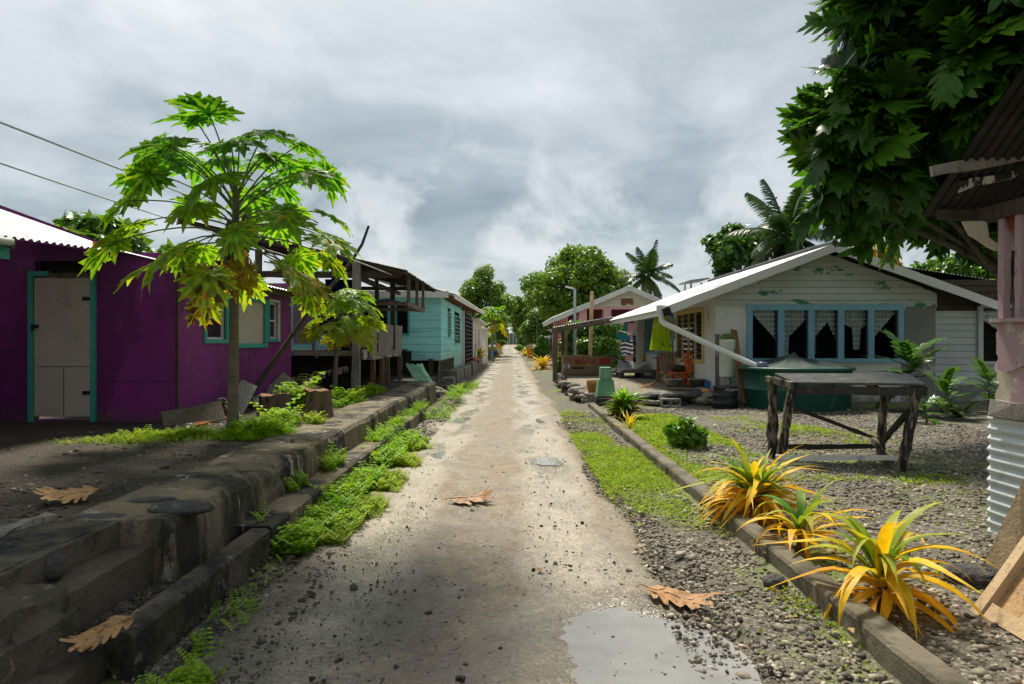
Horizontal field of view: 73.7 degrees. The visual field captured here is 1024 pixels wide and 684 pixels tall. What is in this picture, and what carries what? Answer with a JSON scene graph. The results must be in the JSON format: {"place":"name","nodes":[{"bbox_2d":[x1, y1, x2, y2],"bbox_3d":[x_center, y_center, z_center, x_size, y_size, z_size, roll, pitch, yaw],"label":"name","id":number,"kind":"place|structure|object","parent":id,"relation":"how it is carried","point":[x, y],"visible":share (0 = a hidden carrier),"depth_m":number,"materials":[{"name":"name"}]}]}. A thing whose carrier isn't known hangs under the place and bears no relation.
{"place":"outdoors","nodes":[
{"label":"outdoors","id":0,"kind":"place"},
{"bbox_2d":[0,373,444,518],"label":"terrace ground","id":1,"kind":"structure","parent":0,"point":[28,436],"depth_m":6.34,"materials":[{"name":"soil"}]},
{"bbox_2d":[32,485,106,503],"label":"fallen leaf","id":2,"kind":"object","parent":1,"relation":"on","point":[65,496],"visible":1,"depth_m":4.55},
{"bbox_2d":[75,513,127,518],"bbox_3d":[-2.479,1.065,4.139,0.336,0.044,0.133,0,0,0],"label":"flat stone","id":3,"kind":"object","parent":1,"relation":"on","point":[101,515],"visible":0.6,"depth_m":4.12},
{"bbox_2d":[51,209,154,252],"bbox_3d":[-11.736,-1.296,18.936,3.235,4.926,3.038,0,0,0],"label":"broadleaf tree","id":4,"kind":"object","parent":1,"relation":"on","point":[87,224],"visible":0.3,"depth_m":18.40,"materials":[{"name":"green plant"}]},
{"bbox_2d":[0,205,294,421],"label":"purple house","id":5,"kind":"structure","parent":1,"relation":"on","point":[83,344],"depth_m":9.10,"materials":[{"name":"paint"}]},
{"bbox_2d":[30,278,89,416],"bbox_3d":[-5.985,0.068,9.057,0.784,1.845,0.096,0,0,0],"label":"door","id":6,"kind":"structure","parent":5,"relation":"in","point":[61,327],"depth_m":9.06,"materials":[{"name":"beige wood"}]},
{"bbox_2d":[203,299,228,342],"bbox_3d":[-4.451,-0.365,10.210,0.097,0.770,0.760,0,0,2],"label":"window","id":7,"kind":"structure","parent":5,"relation":"in","point":[206,339],"depth_m":10.49,"materials":[{"name":"teal paint"}]},
{"bbox_2d":[268,299,279,341],"bbox_3d":[-4.381,-0.390,12.469,0.097,0.770,0.548,0,0,2],"label":"window","id":8,"kind":"structure","parent":5,"relation":"in","point":[270,339],"depth_m":12.65,"materials":[{"name":"teal paint"}]},
{"bbox_2d":[149,237,223,268],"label":"broadleaf tree","id":9,"kind":"object","parent":1,"relation":"on","point":[163,248],"visible":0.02,"depth_m":18.70,"materials":[{"name":"green plant"}]},
{"bbox_2d":[160,401,225,425],"bbox_3d":[-4.150,0.960,8.892,0.768,0.356,0.236,0,0,-29],"label":"loose board","id":10,"kind":"object","parent":1,"relation":"on","point":[212,412],"visible":0.76,"depth_m":8.90,"materials":[{"name":"grey wood"}]},
{"bbox_2d":[77,91,363,428],"bbox_3d":[-3.151,-0.669,7.710,2.794,3.541,2.668,0,0,-17],"label":"papaya tree","id":11,"kind":"object","parent":1,"relation":"on","point":[233,276],"visible":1,"depth_m":7.44,"materials":[{"name":"green plant"}]},
{"bbox_2d":[224,380,256,413],"bbox_3d":[-4.078,0.843,10.302,0.249,0.526,0.686,0,0,0],"label":"loose board","id":12,"kind":"object","parent":1,"relation":"on","point":[246,390],"visible":0.59,"depth_m":10.38,"materials":[{"name":"grey wood"}]},
{"bbox_2d":[255,392,290,416],"bbox_3d":[-3.419,0.904,9.837,0.595,0.359,0.519,0,0,0],"label":"tree stump","id":13,"kind":"object","parent":1,"relation":"on","point":[270,401],"visible":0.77,"depth_m":9.64,"materials":[{"name":"brown wood"}]},
{"bbox_2d":[267,372,298,392],"bbox_3d":[-4.191,0.845,12.401,0.243,0.588,0.644,0,0,33],"label":"loose board","id":14,"kind":"object","parent":1,"relation":"on","point":[283,377],"visible":0.46,"depth_m":12.46,"materials":[{"name":"grey wood"}]},
{"bbox_2d":[176,218,435,391],"bbox_3d":[-5.116,-0.755,18.175,5.768,4.010,7.250,0,0,0],"label":"veranda","id":15,"kind":"object","parent":1,"relation":"on","point":[392,357],"visible":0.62,"depth_m":15.69,"materials":[{"name":"brown wood"}]},
{"bbox_2d":[0,163,349,273],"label":"power line","id":16,"kind":"object","parent":15,"relation":"attached to","point":[106,198],"visible":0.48,"depth_m":7.50,"materials":[{"name":"metal"}]},
{"bbox_2d":[0,121,391,274],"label":"power line","id":17,"kind":"object","parent":15,"relation":"attached to","point":[28,133],"visible":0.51,"depth_m":7.29,"materials":[{"name":"metal"}]},
{"bbox_2d":[293,285,311,343],"bbox_3d":[-4.715,-0.837,15.400,0.440,1.750,0.072,0,0,0],"label":"curtain","id":18,"kind":"object","parent":15,"relation":"hanging from","point":[296,319],"visible":0.22,"depth_m":15.40,"materials":[{"name":"fabric"}]},
{"bbox_2d":[325,279,351,313],"bbox_3d":[-4.233,-1.139,17.053,0.850,0.850,0.114,0,0,-6],"label":"hanging cloth","id":19,"kind":"object","parent":15,"relation":"hanging from","point":[339,285],"visible":0.2,"depth_m":17.04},
{"bbox_2d":[251,225,369,398],"bbox_3d":[-3.446,-0.448,11.425,2.098,3.113,0.173,0,0,-22],"label":"leaning pole","id":20,"kind":"object","parent":1,"relation":"on","point":[265,373],"visible":0.57,"depth_m":11.35,"materials":[{"name":"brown wood"}]},
{"bbox_2d":[299,388,334,420],"bbox_3d":[-2.727,0.858,9.500,0.519,0.452,0.493,0,0,0],"label":"tree stump","id":21,"kind":"object","parent":1,"relation":"on","point":[317,400],"visible":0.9,"depth_m":9.38,"materials":[{"name":"wood"}]},
{"bbox_2d":[298,288,387,392],"bbox_3d":[-3.245,0.013,13.178,1.669,2.163,1.428,0,0,-22],"label":"papaya tree","id":22,"kind":"object","parent":1,"relation":"on","point":[345,330],"visible":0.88,"depth_m":12.89,"materials":[{"name":"green plant"}]},
{"bbox_2d":[406,363,431,381],"bbox_3d":[-2.480,0.896,18.500,0.563,0.679,1.286,0,0,20],"label":"green sheet","id":23,"kind":"object","parent":1,"relation":"on","point":[418,372],"visible":0.69,"depth_m":18.55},
{"bbox_2d":[164,344,764,683],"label":"road","id":24,"kind":"structure","parent":0,"point":[506,404],"depth_m":4.55,"materials":[{"name":"concrete"}]},
{"bbox_2d":[445,485,493,504],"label":"fallen leaf","id":25,"kind":"object","parent":24,"relation":"on","point":[482,496],"visible":1,"depth_m":6.48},
{"bbox_2d":[534,458,563,464],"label":"puddle","id":26,"kind":"object","parent":24,"relation":"on","point":[549,461],"visible":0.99,"depth_m":8.87,"materials":[{"name":"grey liquid"}]},
{"bbox_2d":[560,607,761,683],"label":"puddle","id":27,"kind":"object","parent":24,"relation":"on","point":[599,658],"visible":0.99,"depth_m":3.40,"materials":[{"name":"grey liquid"}]},
{"bbox_2d":[0,0,955,341],"label":"sky","id":28,"kind":"structure","parent":0,"point":[466,135],"materials":[{"name":"grey"}]},
{"bbox_2d":[98,342,1023,683],"bbox_3d":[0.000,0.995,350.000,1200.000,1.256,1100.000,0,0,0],"label":"ground","id":29,"kind":"structure","parent":0,"point":[564,402],"depth_m":5.38,"materials":[{"name":"gravel"}]},
{"bbox_2d":[0,582,80,683],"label":"retaining wall","id":30,"kind":"structure","parent":29,"relation":"on","point":[31,644],"depth_m":2.98,"materials":[{"name":"concrete"}]},
{"bbox_2d":[0,516,178,683],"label":"sunken steps","id":31,"kind":"structure","parent":29,"relation":"on","point":[105,573],"depth_m":3.58,"materials":[{"name":"concrete"}]},
{"bbox_2d":[0,512,57,536],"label":"loose board","id":32,"kind":"object","parent":31,"relation":"on","point":[45,517],"visible":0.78,"depth_m":3.91,"materials":[{"name":"grey wood"}]},
{"bbox_2d":[42,554,66,581],"bbox_3d":[-2.338,1.143,3.443,0.156,0.140,0.140,0,0,-39],"label":"loose rock","id":33,"kind":"object","parent":31,"relation":"on","point":[55,567],"visible":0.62,"depth_m":3.41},
{"bbox_2d":[104,528,269,682],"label":"concrete kerb","id":34,"kind":"structure","parent":29,"relation":"on","point":[164,619],"depth_m":3.67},
{"bbox_2d":[59,609,139,651],"bbox_3d":[-1.861,1.305,3.100,0.323,0.089,0.220,0,0,-43],"label":"fallen leaf","id":35,"kind":"object","parent":34,"relation":"on","point":[93,637],"visible":1,"depth_m":3.08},
{"bbox_2d":[73,381,435,582],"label":"retaining wall","id":36,"kind":"structure","parent":29,"relation":"on","point":[234,487],"depth_m":5.29,"materials":[{"name":"concrete"}]},
{"bbox_2d":[126,496,177,502],"bbox_3d":[-2.378,1.057,4.527,0.342,0.064,0.180,0,0,0],"label":"flat stone","id":37,"kind":"object","parent":36,"relation":"on","point":[152,499],"visible":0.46,"depth_m":4.48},
{"bbox_2d":[147,499,214,516],"bbox_3d":[-2.081,1.042,4.289,0.405,0.098,0.197,0,0,0],"label":"flat stone","id":38,"kind":"object","parent":36,"relation":"on","point":[186,507],"visible":0.85,"depth_m":4.23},
{"bbox_2d":[40,371,481,683],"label":"weeds","id":39,"kind":"object","parent":29,"relation":"on","point":[336,514],"visible":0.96,"depth_m":7.32,"materials":[{"name":"green plant"}]},
{"bbox_2d":[237,407,426,557],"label":"concrete kerb","id":40,"kind":"structure","parent":29,"relation":"on","point":[290,506],"depth_m":6.11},
{"bbox_2d":[0,422,739,683],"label":"grit","id":41,"kind":"object","parent":29,"relation":"on","point":[353,586],"visible":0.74,"depth_m":4.21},
{"bbox_2d":[291,278,484,375],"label":"turquoise house","id":42,"kind":"structure","parent":29,"relation":"on","point":[440,329],"depth_m":22.02,"materials":[{"name":"paint"}]},
{"bbox_2d":[447,367,463,384],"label":"roadside block","id":43,"kind":"structure","parent":29,"relation":"on","point":[458,372],"depth_m":25.34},
{"bbox_2d":[472,318,486,356],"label":"white cottage","id":44,"kind":"structure","parent":29,"relation":"on","point":[477,323],"depth_m":40.77,"materials":[{"name":"paint"}]},
{"bbox_2d":[482,328,487,363],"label":"gate pillar","id":45,"kind":"structure","parent":29,"relation":"on","point":[485,341],"depth_m":48.80,"materials":[{"name":"white paint"}]},
{"bbox_2d":[457,263,518,327],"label":"broadleaf tree","id":46,"kind":"object","parent":29,"relation":"on","point":[479,287],"visible":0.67,"depth_m":70.57,"materials":[{"name":"green plant"}]},
{"bbox_2d":[475,305,509,361],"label":"papaya tree","id":47,"kind":"object","parent":29,"relation":"on","point":[493,327],"visible":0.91,"depth_m":53.88,"materials":[{"name":"green plant"}]},
{"bbox_2d":[480,307,509,356],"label":"tree","id":48,"kind":"object","parent":29,"relation":"on","point":[506,311],"visible":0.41,"depth_m":61.58,"materials":[{"name":"plant"}]},
{"bbox_2d":[494,328,508,353],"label":"bush","id":49,"kind":"object","parent":29,"relation":"on","point":[499,336],"visible":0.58,"depth_m":73.59,"materials":[{"name":"green plant"}]},
{"bbox_2d":[0,405,1022,683],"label":"leaf litter","id":50,"kind":"object","parent":29,"relation":"on","point":[446,577],"visible":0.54,"depth_m":4.45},
{"bbox_2d":[509,295,536,346],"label":"broadleaf tree","id":51,"kind":"object","parent":29,"relation":"on","point":[521,312],"visible":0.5,"depth_m":83.25,"materials":[{"name":"green plant"}]},
{"bbox_2d":[517,309,558,344],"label":"broadleaf tree","id":52,"kind":"object","parent":29,"relation":"on","point":[528,329],"visible":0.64,"depth_m":76.42,"materials":[{"name":"green plant"}]},
{"bbox_2d":[527,354,551,369],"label":"croton plant","id":53,"kind":"object","parent":29,"relation":"on","point":[543,363],"visible":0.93,"depth_m":37.81,"materials":[{"name":"yellow plant"}]},
{"bbox_2d":[532,335,550,357],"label":"bush","id":54,"kind":"object","parent":29,"relation":"on","point":[541,347],"visible":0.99,"depth_m":56.58,"materials":[{"name":"green plant"}]},
{"bbox_2d":[565,286,575,354],"bbox_3d":[2.564,-0.425,29.500,0.520,3.991,0.220,0,0,0],"label":"street lamp","id":55,"kind":"object","parent":29,"relation":"on","point":[574,321],"visible":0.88,"depth_m":29.45,"materials":[{"name":"metal"}]},
{"bbox_2d":[519,243,631,319],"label":"broadleaf tree","id":56,"kind":"object","parent":29,"relation":"on","point":[584,271],"visible":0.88,"depth_m":59.58,"materials":[{"name":"green plant"}]},
{"bbox_2d":[589,291,593,355],"bbox_3d":[3.489,-0.487,30.195,0.255,3.533,0.126,0,0,0],"label":"timber post","id":57,"kind":"object","parent":29,"relation":"on","point":[591,318],"visible":0.69,"depth_m":30.14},
{"bbox_2d":[558,319,625,367],"bbox_3d":[3.648,0.318,31.601,3.365,2.893,2.632,0,0,0],"label":"bush","id":58,"kind":"object","parent":29,"relation":"on","point":[604,345],"visible":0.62,"depth_m":31.12,"materials":[{"name":"green plant"}]},
{"bbox_2d":[594,367,614,405],"bbox_3d":[2.215,1.097,16.200,0.500,1.005,0.500,0,0,0],"label":"service box","id":59,"kind":"object","parent":29,"relation":"on","point":[605,382],"visible":0.74,"depth_m":16.01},
{"bbox_2d":[542,286,687,371],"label":"pink house","id":60,"kind":"structure","parent":29,"relation":"on","point":[621,301],"depth_m":35.99,"materials":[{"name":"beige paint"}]},
{"bbox_2d":[613,323,627,340],"bbox_3d":[5.923,-0.550,37.593,0.966,1.040,0.126,0,0,0],"label":"window","id":61,"kind":"structure","parent":60,"relation":"in","point":[620,336],"depth_m":37.58,"materials":[{"name":"paint"}]},
{"bbox_2d":[598,386,650,419],"bbox_3d":[2.215,1.255,13.311,1.182,0.877,1.104,0,0,0],"label":"cordyline plant","id":62,"kind":"object","parent":29,"relation":"on","point":[623,399],"visible":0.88,"depth_m":13.23,"materials":[{"name":"green plant"}]},
{"bbox_2d":[606,408,649,429],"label":"lily plant","id":63,"kind":"object","parent":29,"relation":"on","point":[629,421],"visible":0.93,"depth_m":11.51,"materials":[{"name":"yellow plant"}]},
{"bbox_2d":[554,379,739,405],"bbox_3d":[2.409,1.402,18.777,3.040,0.490,7.379,0,0,-32],"label":"stone edging","id":64,"kind":"object","parent":29,"relation":"on","point":[573,391],"visible":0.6,"depth_m":16.47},
{"bbox_2d":[617,240,679,298],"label":"coconut palm","id":65,"kind":"object","parent":29,"relation":"on","point":[646,265],"visible":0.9,"depth_m":49.47,"materials":[{"name":"green plant"}]},
{"bbox_2d":[659,398,680,407],"bbox_3d":[3.718,1.430,16.050,0.460,0.200,0.220,0,0,0],"label":"cinder block","id":66,"kind":"object","parent":29,"relation":"on","point":[669,405],"depth_m":15.94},
{"bbox_2d":[662,416,711,449],"bbox_3d":[2.514,1.372,9.782,0.688,0.634,0.672,0,0,24],"label":"bush","id":67,"kind":"object","parent":29,"relation":"on","point":[684,432],"visible":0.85,"depth_m":9.63,"materials":[{"name":"green plant"}]},
{"bbox_2d":[679,277,709,349],"bbox_3d":[8.250,-0.646,31.000,0.880,4.392,2.000,0,0,0],"label":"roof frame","id":68,"kind":"object","parent":29,"relation":"on","point":[690,282],"visible":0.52,"depth_m":30.96,"materials":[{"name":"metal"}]},
{"bbox_2d":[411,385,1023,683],"bbox_3d":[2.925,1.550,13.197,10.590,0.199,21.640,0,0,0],"label":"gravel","id":69,"kind":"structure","parent":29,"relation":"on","point":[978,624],"depth_m":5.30,"materials":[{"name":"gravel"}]},
{"bbox_2d":[636,584,720,609],"bbox_3d":[1.012,1.502,4.039,0.378,0.067,0.439,0,0,-20],"label":"fallen leaf","id":70,"kind":"object","parent":69,"relation":"on","point":[678,597],"visible":1,"depth_m":4.03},
{"bbox_2d":[712,385,737,408],"bbox_3d":[4.930,1.285,15.799,0.580,0.530,0.582,0,0,0],"label":"stack","id":71,"kind":"object","parent":29,"relation":"on","point":[725,397],"visible":0.98,"depth_m":15.57,"materials":[{"name":"black rubber"}]},
{"bbox_2d":[700,222,771,277],"bbox_3d":[9.858,-1.894,30.003,3.111,6.914,2.828,0,0,0],"label":"broadleaf tree","id":72,"kind":"object","parent":29,"relation":"on","point":[732,255],"visible":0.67,"depth_m":29.45,"materials":[{"name":"green plant"}]},
{"bbox_2d":[731,329,745,403],"bbox_3d":[5.476,0.564,16.450,0.183,1.768,1.159,0,0,5],"label":"loose board","id":73,"kind":"object","parent":29,"relation":"on","point":[734,333],"visible":0.74,"depth_m":16.42,"materials":[{"name":"brown wood"}]},
{"bbox_2d":[668,434,833,533],"bbox_3d":[2.023,1.290,5.887,1.260,1.039,1.254,0,0,-33],"label":"lily plant","id":74,"kind":"object","parent":29,"relation":"on","point":[756,480],"visible":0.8,"depth_m":5.75,"materials":[{"name":"yellow plant"}]},
{"bbox_2d":[762,572,787,588],"bbox_3d":[1.679,1.534,4.365,0.156,0.110,0.128,0,0,0],"label":"loose rock","id":75,"kind":"object","parent":29,"relation":"on","point":[770,579],"visible":0.77,"depth_m":4.32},
{"bbox_2d":[558,409,993,683],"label":"ground moss","id":76,"kind":"object","parent":29,"relation":"on","point":[654,440],"visible":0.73,"depth_m":8.20,"materials":[{"name":"green plant"}]},
{"bbox_2d":[588,403,972,683],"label":"garden kerb","id":77,"kind":"structure","parent":29,"relation":"on","point":[896,653],"depth_m":3.95,"materials":[{"name":"concrete"}]},
{"bbox_2d":[723,179,838,265],"bbox_3d":[9.303,-2.096,23.541,3.723,7.316,3.572,0,0,0],"label":"coconut palm","id":78,"kind":"object","parent":29,"relation":"on","point":[778,241],"visible":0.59,"depth_m":23.20,"materials":[{"name":"green plant"}]},
{"bbox_2d":[738,352,855,412],"bbox_3d":[6.620,0.898,15.950,2.540,1.344,2.540,0,0,0],"label":"water tank","id":79,"kind":"object","parent":29,"relation":"on","point":[755,387],"visible":0.71,"depth_m":15.15,"materials":[{"name":"green plastic"}]},
{"bbox_2d":[605,239,1011,401],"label":"white house","id":80,"kind":"structure","parent":29,"relation":"on","point":[821,302],"depth_m":17.20,"materials":[{"name":"paint"}]},
{"bbox_2d":[645,317,655,354],"bbox_3d":[5.142,-0.235,25.250,0.140,1.370,1.800,0,0,0],"label":"window","id":81,"kind":"structure","parent":80,"relation":"in","point":[649,320],"depth_m":25.51,"materials":[{"name":"blue paint"}]},
{"bbox_2d":[649,315,671,350],"bbox_3d":[3.971,-0.292,18.209,0.625,1.091,0.108,0,0,-3],"label":"hanging cloth","id":82,"kind":"object","parent":80,"relation":"hanging from","point":[660,339],"visible":0.7,"depth_m":18.21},
{"bbox_2d":[676,307,703,363],"bbox_3d":[5.142,-0.170,19.675,0.140,1.500,2.950,0,0,0],"label":"window","id":83,"kind":"structure","parent":80,"relation":"in","point":[697,358],"depth_m":19.50,"materials":[{"name":"yellow paint"}]},
{"bbox_2d":[656,305,756,366],"bbox_3d":[4.668,-0.128,16.334,2.534,1.564,0.292,0,0,33],"label":"downpipe","id":84,"kind":"object","parent":80,"relation":"attached to","point":[708,344],"visible":0.82,"depth_m":16.38,"materials":[{"name":"white plastic"}]},
{"bbox_2d":[719,339,735,384],"bbox_3d":[5.298,0.533,16.800,0.400,1.190,0.400,0,0,0],"label":"water heater","id":85,"kind":"object","parent":80,"relation":"attached to","point":[727,367],"visible":0.92,"depth_m":16.64,"materials":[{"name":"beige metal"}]},
{"bbox_2d":[746,304,905,362],"bbox_3d":[7.880,-0.213,17.195,3.994,1.469,0.170,0,0,0],"label":"window","id":86,"kind":"structure","parent":80,"relation":"in","point":[780,320],"depth_m":17.12,"materials":[{"name":"blue paint"}]},
{"bbox_2d":[977,305,1011,364],"bbox_3d":[12.271,-0.187,17.275,1.065,1.509,0.210,0,0,0],"label":"window","id":87,"kind":"structure","parent":80,"relation":"in","point":[982,315],"depth_m":17.18,"materials":[{"name":"white paint"}]},
{"bbox_2d":[738,479,881,563],"bbox_3d":[2.058,1.368,4.923,0.830,0.768,0.914,0,0,-25],"label":"lily plant","id":88,"kind":"object","parent":29,"relation":"on","point":[802,518],"visible":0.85,"depth_m":4.89,"materials":[{"name":"yellow plant"}]},
{"bbox_2d":[764,373,927,472],"bbox_3d":[4.171,0.979,8.506,1.820,1.134,1.128,0,0,12],"label":"work table","id":89,"kind":"object","parent":29,"relation":"on","point":[917,390],"visible":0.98,"depth_m":8.43,"materials":[{"name":"grey wood"}]},
{"bbox_2d":[758,501,996,638],"bbox_3d":[2.029,1.325,3.764,1.203,0.876,1.134,0,0,0],"label":"lily plant","id":90,"kind":"object","parent":29,"relation":"on","point":[883,552],"visible":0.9,"depth_m":3.75,"materials":[{"name":"yellow plant"}]},
{"bbox_2d":[852,245,903,266],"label":"papaya tree","id":91,"kind":"object","parent":29,"relation":"on","point":[878,254],"visible":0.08,"depth_m":23.94,"materials":[{"name":"green plant"}]},
{"bbox_2d":[775,0,1023,317],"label":"breadfruit tree","id":92,"kind":"object","parent":29,"relation":"on","point":[896,120],"visible":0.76,"depth_m":10.21,"materials":[{"name":"green plant"}]},
{"bbox_2d":[864,328,951,411],"bbox_3d":[8.754,0.682,15.139,1.902,2.047,1.706,0,0,0],"label":"breadfruit sapling","id":93,"kind":"object","parent":29,"relation":"on","point":[907,351],"visible":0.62,"depth_m":14.99,"materials":[{"name":"green plant"}]},
{"bbox_2d":[906,395,945,424],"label":"breadfruit sapling","id":94,"kind":"object","parent":29,"relation":"on","point":[924,406],"visible":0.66,"depth_m":12.69,"materials":[{"name":"green plant"}]},
{"bbox_2d":[909,253,984,277],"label":"broadleaf tree","id":95,"kind":"object","parent":29,"relation":"on","point":[947,265],"visible":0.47,"depth_m":24.91,"materials":[{"name":"green plant"}]},
{"bbox_2d":[921,366,977,417],"bbox_3d":[8.684,1.057,13.620,1.099,1.206,1.084,0,0,0],"label":"breadfruit sapling","id":96,"kind":"object","parent":29,"relation":"on","point":[946,382],"visible":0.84,"depth_m":13.55,"materials":[{"name":"green plant"}]},
{"bbox_2d":[943,562,999,589],"bbox_3d":[2.889,1.473,4.258,0.379,0.177,0.248,0,0,0],"label":"loose rock","id":97,"kind":"object","parent":29,"relation":"on","point":[977,575],"visible":0.56,"depth_m":4.20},
{"bbox_2d":[921,63,1023,533],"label":"tin shack","id":98,"kind":"structure","parent":29,"relation":"on","point":[981,187],"depth_m":5.35,"materials":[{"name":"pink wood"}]},
{"bbox_2d":[954,356,998,412],"bbox_3d":[10.175,0.977,14.531,1.469,1.355,1.402,0,0,-10],"label":"breadfruit sapling","id":99,"kind":"object","parent":29,"relation":"on","point":[983,370],"visible":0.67,"depth_m":14.65,"materials":[{"name":"green plant"}]},
{"bbox_2d":[970,536,1023,639],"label":"board","id":100,"kind":"object","parent":29,"relation":"on","point":[1001,602],"visible":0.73,"depth_m":3.75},
{"bbox_2d":[985,479,1023,568],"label":"loose board","id":101,"kind":"object","parent":29,"relation":"on","point":[1010,535],"visible":0.56,"depth_m":4.43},
{"bbox_2d":[558,374,700,402],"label":"patio ground","id":102,"kind":"structure","parent":0,"point":[631,382],"depth_m":20.39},
{"bbox_2d":[550,316,612,380],"bbox_3d":[2.703,0.290,26.748,2.378,2.594,5.109,0,0,5],"label":"awning","id":103,"kind":"object","parent":102,"relation":"on","point":[564,335],"visible":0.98,"depth_m":25.04,"materials":[{"name":"wood"}]},
{"bbox_2d":[562,356,611,374],"bbox_3d":[2.896,0.910,26.595,1.858,0.680,0.810,0,0,0],"label":"counter","id":104,"kind":"object","parent":102,"relation":"on","point":[579,365],"visible":0.89,"depth_m":26.20,"materials":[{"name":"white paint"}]},
{"bbox_2d":[617,330,650,367],"bbox_3d":[4.838,0.405,26.800,1.466,1.730,1.458,0,0,0],"label":"washing line","id":105,"kind":"object","parent":102,"relation":"on","point":[628,334],"visible":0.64,"depth_m":26.70,"materials":[{"name":"white plastic"}]},
{"bbox_2d":[621,340,632,354],"bbox_3d":[4.586,0.232,27.039,0.536,0.603,0.110,0,0,-4],"label":"towel","id":106,"kind":"object","parent":105,"relation":"hanging from","point":[626,347],"visible":0.87,"depth_m":27.03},
{"bbox_2d":[614,369,655,378],"bbox_3d":[4.486,1.127,24.300,1.534,0.285,1.200,0,0,0],"label":"wooden pallet","id":107,"kind":"object","parent":102,"relation":"on","point":[638,373],"visible":0.71,"depth_m":23.95,"materials":[{"name":"grey wood"}]},
{"bbox_2d":[658,351,682,384],"bbox_3d":[4.748,0.777,20.422,0.603,0.986,0.645,0,0,0],"label":"slatted chair","id":108,"kind":"object","parent":102,"relation":"on","point":[670,357],"visible":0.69,"depth_m":20.62,"materials":[{"name":"brown wood"}]},
{"bbox_2d":[667,353,693,384],"bbox_3d":[4.805,0.786,19.450,0.690,0.969,0.500,0,0,0],"label":"orange chair","id":109,"kind":"object","parent":102,"relation":"on","point":[688,364],"visible":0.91,"depth_m":19.21,"materials":[{"name":"paint"}]},
{"bbox_2d":[667,385,704,387],"bbox_3d":[4.610,1.167,18.077,1.019,0.052,0.330,0,0,14],"label":"loose board","id":110,"kind":"object","parent":102,"relation":"on","point":[686,386],"visible":0.72,"depth_m":17.95,"materials":[{"name":"brown wood"}]},
{"bbox_2d":[688,378,706,385],"bbox_3d":[4.896,1.062,18.050,0.510,0.175,0.507,0,0,0],"label":"basin","id":111,"kind":"object","parent":110,"relation":"on","point":[696,381],"visible":1,"depth_m":17.88,"materials":[{"name":"metal"}]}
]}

